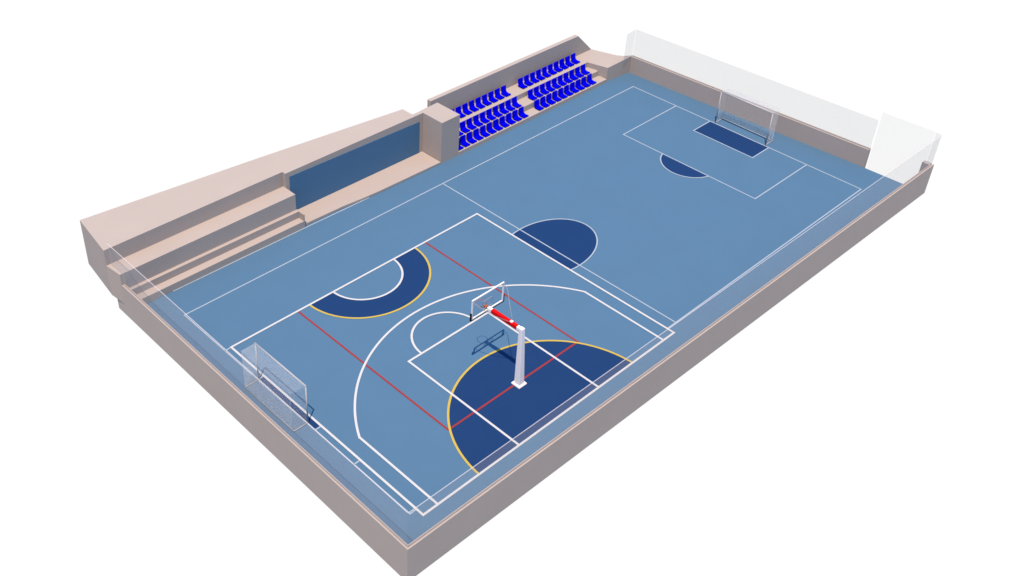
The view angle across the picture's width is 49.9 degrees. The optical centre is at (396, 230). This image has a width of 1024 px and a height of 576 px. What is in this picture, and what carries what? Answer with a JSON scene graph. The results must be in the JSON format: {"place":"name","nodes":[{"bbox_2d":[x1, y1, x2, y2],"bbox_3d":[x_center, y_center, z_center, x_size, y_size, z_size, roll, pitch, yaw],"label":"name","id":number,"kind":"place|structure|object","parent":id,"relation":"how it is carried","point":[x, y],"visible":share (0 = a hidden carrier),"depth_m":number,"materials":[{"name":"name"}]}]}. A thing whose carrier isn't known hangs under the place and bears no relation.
{"place":"outdoors","nodes":[
{"label":"outdoors","id":0,"kind":"place"},
{"bbox_2d":[0,0,1023,575],"label":"sky","id":1,"kind":"structure","parent":0,"point":[870,421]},
{"bbox_2d":[147,72,901,543],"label":"court floor","id":2,"kind":"structure","parent":0,"point":[619,234],"depth_m":50.57,"materials":[{"name":"blue paint"}]},
{"bbox_2d":[80,109,440,303],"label":"terrace building","id":3,"kind":"structure","parent":2,"relation":"on","point":[148,249],"depth_m":52.54,"materials":[{"name":"beige concrete"}]},
{"bbox_2d":[118,284,407,575],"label":"wall","id":4,"kind":"structure","parent":2,"relation":"on","point":[367,526],"depth_m":42.23,"materials":[{"name":"beige concrete"}]},
{"bbox_2d":[241,342,308,430],"bbox_3d":[-4.875,6.236,43.528,0.747,2.056,3.354,-28,44,-33],"label":"football goal","id":5,"kind":"object","parent":2,"relation":"on","point":[256,359],"visible":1,"depth_m":43.15,"materials":[{"name":"white metal"}]},
{"bbox_2d":[421,103,459,163],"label":"concrete pillar","id":6,"kind":"structure","parent":2,"relation":"on","point":[441,124],"depth_m":58.42,"materials":[{"name":"beige concrete"}]},
{"bbox_2d":[470,281,526,388],"bbox_3d":[4.402,4.217,44.883,2.701,3.818,1.836,16,39,21],"label":"basketball hoop","id":7,"kind":"object","parent":2,"relation":"on","point":[518,382],"visible":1,"depth_m":44.23,"materials":[{"name":"white paint"}]},
{"bbox_2d":[427,35,631,154],"bbox_3d":[8.056,-8.189,63.845,14.776,3.030,2.767,-28,44,-33],"label":"grandstand","id":8,"kind":"object","parent":2,"relation":"on","point":[602,67],"visible":0.61,"depth_m":63.82,"materials":[{"name":"beige concrete"}]},
{"bbox_2d":[456,106,465,117],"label":"stadium seat","id":9,"kind":"object","parent":8,"relation":"on","point":[458,110],"visible":0.77,"depth_m":61.12,"materials":[{"name":"blue plastic"}]},
{"bbox_2d":[460,120,469,132],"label":"stadium seat","id":10,"kind":"object","parent":8,"relation":"on","point":[463,128],"visible":0.92,"depth_m":60.44,"materials":[{"name":"blue plastic"}]},
{"bbox_2d":[460,134,470,146],"bbox_3d":[3.759,-4.885,59.850,0.395,0.497,0.484,-28,44,-33],"label":"stadium seat","id":11,"kind":"object","parent":8,"relation":"on","point":[464,142],"visible":1,"depth_m":59.91,"materials":[{"name":"blue plastic"}]},
{"bbox_2d":[462,103,472,114],"bbox_3d":[3.983,-6.802,61.351,0.395,0.497,0.484,-28,44,-33],"label":"stadium seat","id":12,"kind":"object","parent":8,"relation":"on","point":[466,110],"visible":1,"depth_m":61.40,"materials":[{"name":"blue plastic"}]},
{"bbox_2d":[466,117,476,129],"bbox_3d":[4.177,-5.907,60.673,0.395,0.497,0.484,-28,44,-33],"label":"stadium seat","id":13,"kind":"object","parent":8,"relation":"on","point":[470,125],"visible":1,"depth_m":60.72,"materials":[{"name":"blue plastic"}]},
{"bbox_2d":[467,131,476,143],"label":"stadium seat","id":14,"kind":"object","parent":8,"relation":"on","point":[470,139],"visible":1,"depth_m":60.19,"materials":[{"name":"blue plastic"}]},
{"bbox_2d":[469,100,478,111],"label":"stadium seat","id":15,"kind":"object","parent":8,"relation":"on","point":[472,107],"visible":1,"depth_m":61.68,"materials":[{"name":"blue plastic"}]},
{"bbox_2d":[473,128,483,139],"bbox_3d":[4.538,-5.293,60.416,0.395,0.497,0.484,-28,44,-33],"label":"stadium seat","id":16,"kind":"object","parent":8,"relation":"on","point":[477,136],"visible":1,"depth_m":60.46,"materials":[{"name":"blue plastic"}]},
{"bbox_2d":[473,114,483,125],"bbox_3d":[4.566,-6.112,60.955,0.395,0.497,0.484,-28,44,-33],"label":"stadium seat","id":17,"kind":"object","parent":8,"relation":"on","point":[476,121],"visible":1,"depth_m":61.00,"materials":[{"name":"blue plastic"}]},
{"bbox_2d":[475,97,485,108],"bbox_3d":[4.761,-7.210,61.916,0.395,0.497,0.484,-28,44,-33],"label":"stadium seat","id":18,"kind":"object","parent":8,"relation":"on","point":[479,104],"visible":1,"depth_m":61.97,"materials":[{"name":"blue plastic"}]},
{"bbox_2d":[480,111,489,122],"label":"stadium seat","id":19,"kind":"object","parent":8,"relation":"on","point":[483,119],"visible":1,"depth_m":61.29,"materials":[{"name":"blue plastic"}]},
{"bbox_2d":[480,125,490,136],"bbox_3d":[4.927,-5.497,60.698,0.395,0.497,0.484,-28,44,-33],"label":"stadium seat","id":20,"kind":"object","parent":8,"relation":"on","point":[483,132],"visible":1,"depth_m":60.74,"materials":[{"name":"blue plastic"}]},
{"bbox_2d":[482,94,491,105],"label":"stadium seat","id":21,"kind":"object","parent":8,"relation":"on","point":[485,101],"visible":1,"depth_m":62.25,"materials":[{"name":"blue plastic"}]},
{"bbox_2d":[486,122,496,133],"bbox_3d":[5.316,-5.702,60.981,0.395,0.497,0.484,-28,44,-33],"label":"stadium seat","id":22,"kind":"object","parent":8,"relation":"on","point":[490,129],"visible":1,"depth_m":61.03,"materials":[{"name":"blue plastic"}]},
{"bbox_2d":[486,108,496,119],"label":"stadium seat","id":23,"kind":"object","parent":8,"relation":"on","point":[490,116],"visible":1,"depth_m":61.57,"materials":[{"name":"blue plastic"}]},
{"bbox_2d":[488,91,497,101],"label":"stadium seat","id":24,"kind":"object","parent":8,"relation":"on","point":[491,97],"visible":1,"depth_m":62.53,"materials":[{"name":"blue plastic"}]},
{"bbox_2d":[493,119,502,130],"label":"stadium seat","id":25,"kind":"object","parent":8,"relation":"on","point":[497,126],"visible":1,"depth_m":61.32,"materials":[{"name":"blue plastic"}]},
{"bbox_2d":[493,105,502,116],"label":"stadium seat","id":26,"kind":"object","parent":8,"relation":"on","point":[496,112],"visible":1,"depth_m":61.84,"materials":[{"name":"blue plastic"}]},
{"bbox_2d":[495,88,504,99],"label":"stadium seat","id":27,"kind":"object","parent":8,"relation":"on","point":[498,95],"visible":1,"depth_m":62.82,"materials":[{"name":"blue plastic"}]},
{"bbox_2d":[499,102,508,113],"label":"stadium seat","id":28,"kind":"object","parent":8,"relation":"on","point":[502,109],"visible":1,"depth_m":62.13,"materials":[{"name":"blue plastic"}]},
{"bbox_2d":[499,115,509,126],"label":"stadium seat","id":29,"kind":"object","parent":8,"relation":"on","point":[503,123],"visible":1,"depth_m":61.60,"materials":[{"name":"blue plastic"}]},
{"bbox_2d":[501,85,510,96],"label":"stadium seat","id":30,"kind":"object","parent":8,"relation":"on","point":[504,92],"visible":1,"depth_m":63.09,"materials":[{"name":"blue plastic"}]},
{"bbox_2d":[505,99,515,110],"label":"stadium seat","id":31,"kind":"object","parent":8,"relation":"on","point":[508,105],"visible":1,"depth_m":62.41,"materials":[{"name":"blue plastic"}]},
{"bbox_2d":[506,112,515,123],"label":"stadium seat","id":32,"kind":"object","parent":8,"relation":"on","point":[509,120],"visible":1,"depth_m":61.88,"materials":[{"name":"blue plastic"}]},
{"bbox_2d":[512,109,521,120],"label":"stadium seat","id":33,"kind":"object","parent":8,"relation":"on","point":[515,116],"visible":1,"depth_m":62.16,"materials":[{"name":"blue plastic"}]},
{"bbox_2d":[512,96,521,107],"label":"stadium seat","id":34,"kind":"object","parent":8,"relation":"on","point":[515,103],"visible":1,"depth_m":62.69,"materials":[{"name":"blue plastic"}]},
{"bbox_2d":[518,77,527,88],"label":"stadium seat","id":35,"kind":"object","parent":8,"relation":"on","point":[521,84],"visible":1,"depth_m":63.87,"materials":[{"name":"blue plastic"}]},
{"bbox_2d":[518,106,528,117],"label":"stadium seat","id":36,"kind":"object","parent":8,"relation":"on","point":[522,114],"visible":1,"depth_m":62.44,"materials":[{"name":"blue plastic"}]},
{"bbox_2d":[524,74,533,85],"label":"stadium seat","id":37,"kind":"object","parent":8,"relation":"on","point":[527,81],"visible":1,"depth_m":64.14,"materials":[{"name":"blue plastic"}]},
{"bbox_2d":[528,89,537,99],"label":"stadium seat","id":38,"kind":"object","parent":8,"relation":"on","point":[531,96],"visible":1,"depth_m":63.43,"materials":[{"name":"blue plastic"}]},
{"bbox_2d":[530,72,539,82],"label":"stadium seat","id":39,"kind":"object","parent":8,"relation":"on","point":[533,78],"visible":1,"depth_m":64.43,"materials":[{"name":"blue plastic"}]},
{"bbox_2d":[534,99,543,109],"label":"stadium seat","id":40,"kind":"object","parent":8,"relation":"on","point":[537,106],"visible":1,"depth_m":63.16,"materials":[{"name":"blue plastic"}]},
{"bbox_2d":[534,86,543,96],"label":"stadium seat","id":41,"kind":"object","parent":8,"relation":"on","point":[537,93],"visible":1,"depth_m":63.72,"materials":[{"name":"blue plastic"}]},
{"bbox_2d":[536,69,545,79],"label":"stadium seat","id":42,"kind":"object","parent":8,"relation":"on","point":[539,76],"visible":1,"depth_m":64.72,"materials":[{"name":"blue plastic"}]},
{"bbox_2d":[540,96,549,106],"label":"stadium seat","id":43,"kind":"object","parent":8,"relation":"on","point":[543,102],"visible":1,"depth_m":63.44,"materials":[{"name":"blue plastic"}]},
{"bbox_2d":[540,83,549,93],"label":"stadium seat","id":44,"kind":"object","parent":8,"relation":"on","point":[543,90],"visible":1,"depth_m":64.00,"materials":[{"name":"blue plastic"}]},
{"bbox_2d":[542,66,551,76],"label":"stadium seat","id":45,"kind":"object","parent":8,"relation":"on","point":[544,72],"visible":1,"depth_m":65.01,"materials":[{"name":"blue plastic"}]},
{"bbox_2d":[546,80,554,90],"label":"stadium seat","id":46,"kind":"object","parent":8,"relation":"on","point":[548,86],"visible":1,"depth_m":64.28,"materials":[{"name":"blue plastic"}]},
{"bbox_2d":[546,93,555,103],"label":"stadium seat","id":47,"kind":"object","parent":8,"relation":"on","point":[549,99],"visible":1,"depth_m":63.72,"materials":[{"name":"blue plastic"}]},
{"bbox_2d":[548,64,557,74],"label":"stadium seat","id":48,"kind":"object","parent":8,"relation":"on","point":[551,70],"visible":1,"depth_m":65.27,"materials":[{"name":"blue plastic"}]},
{"bbox_2d":[552,77,561,88],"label":"stadium seat","id":49,"kind":"object","parent":8,"relation":"on","point":[555,84],"visible":1,"depth_m":64.56,"materials":[{"name":"blue plastic"}]},
{"bbox_2d":[552,90,561,101],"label":"stadium seat","id":50,"kind":"object","parent":8,"relation":"on","point":[555,96],"visible":1,"depth_m":64.00,"materials":[{"name":"blue plastic"}]},
{"bbox_2d":[554,61,562,71],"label":"stadium seat","id":51,"kind":"object","parent":8,"relation":"on","point":[557,68],"visible":1,"depth_m":65.56,"materials":[{"name":"blue plastic"}]},
{"bbox_2d":[558,75,566,85],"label":"stadium seat","id":52,"kind":"object","parent":8,"relation":"on","point":[561,81],"visible":1,"depth_m":64.83,"materials":[{"name":"blue plastic"}]},
{"bbox_2d":[558,87,567,98],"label":"stadium seat","id":53,"kind":"object","parent":8,"relation":"on","point":[561,94],"visible":1,"depth_m":64.28,"materials":[{"name":"blue plastic"}]},
{"bbox_2d":[559,58,568,68],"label":"stadium seat","id":54,"kind":"object","parent":8,"relation":"on","point":[562,64],"visible":1,"depth_m":65.84,"materials":[{"name":"blue plastic"}]},
{"bbox_2d":[563,72,572,82],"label":"stadium seat","id":55,"kind":"object","parent":8,"relation":"on","point":[566,78],"visible":1,"depth_m":65.12,"materials":[{"name":"blue plastic"}]},
{"bbox_2d":[564,84,573,95],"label":"stadium seat","id":56,"kind":"object","parent":8,"relation":"on","point":[567,91],"visible":1,"depth_m":64.56,"materials":[{"name":"blue plastic"}]},
{"bbox_2d":[565,55,574,66],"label":"stadium seat","id":57,"kind":"object","parent":8,"relation":"on","point":[568,62],"visible":1,"depth_m":66.12,"materials":[{"name":"blue plastic"}]},
{"bbox_2d":[569,69,578,79],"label":"stadium seat","id":58,"kind":"object","parent":8,"relation":"on","point":[572,76],"visible":1,"depth_m":65.41,"materials":[{"name":"blue plastic"}]},
{"bbox_2d":[570,82,579,92],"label":"stadium seat","id":59,"kind":"object","parent":8,"relation":"on","point":[573,88],"visible":1,"depth_m":64.85,"materials":[{"name":"blue plastic"}]},
{"bbox_2d":[571,53,579,63],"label":"stadium seat","id":60,"kind":"object","parent":8,"relation":"on","point":[573,59],"visible":1,"depth_m":66.41,"materials":[{"name":"blue plastic"}]},
{"bbox_2d":[575,66,584,76],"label":"stadium seat","id":61,"kind":"object","parent":8,"relation":"on","point":[577,72],"visible":1,"depth_m":65.70,"materials":[{"name":"blue plastic"}]},
{"bbox_2d":[576,79,584,89],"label":"stadium seat","id":62,"kind":"object","parent":8,"relation":"on","point":[579,86],"visible":1,"depth_m":65.13,"materials":[{"name":"blue plastic"}]},
{"bbox_2d":[581,64,589,74],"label":"stadium seat","id":63,"kind":"object","parent":8,"relation":"on","point":[584,71],"visible":1,"depth_m":65.96,"materials":[{"name":"blue plastic"}]},
{"bbox_2d":[581,76,590,86],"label":"stadium seat","id":64,"kind":"object","parent":8,"relation":"on","point":[584,82],"visible":1,"depth_m":65.41,"materials":[{"name":"blue plastic"}]},
{"bbox_2d":[587,73,596,84],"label":"stadium seat","id":65,"kind":"object","parent":8,"relation":"on","point":[590,80],"visible":1,"depth_m":65.70,"materials":[{"name":"blue plastic"}]},
{"bbox_2d":[715,89,778,145],"bbox_3d":[19.589,-6.381,60.997,0.747,2.056,3.344,-28,44,-33],"label":"football goal","id":66,"kind":"object","parent":2,"relation":"on","point":[733,95],"visible":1,"depth_m":60.91,"materials":[{"name":"white metal"}]},
{"bbox_2d":[629,55,870,167],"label":"wall","id":67,"kind":"structure","parent":2,"relation":"on","point":[826,141],"depth_m":62.17,"materials":[{"name":"beige concrete"}]},
{"bbox_2d":[407,160,933,575],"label":"wall","id":68,"kind":"structure","parent":0,"point":[440,539],"depth_m":44.48,"materials":[{"name":"beige concrete"}]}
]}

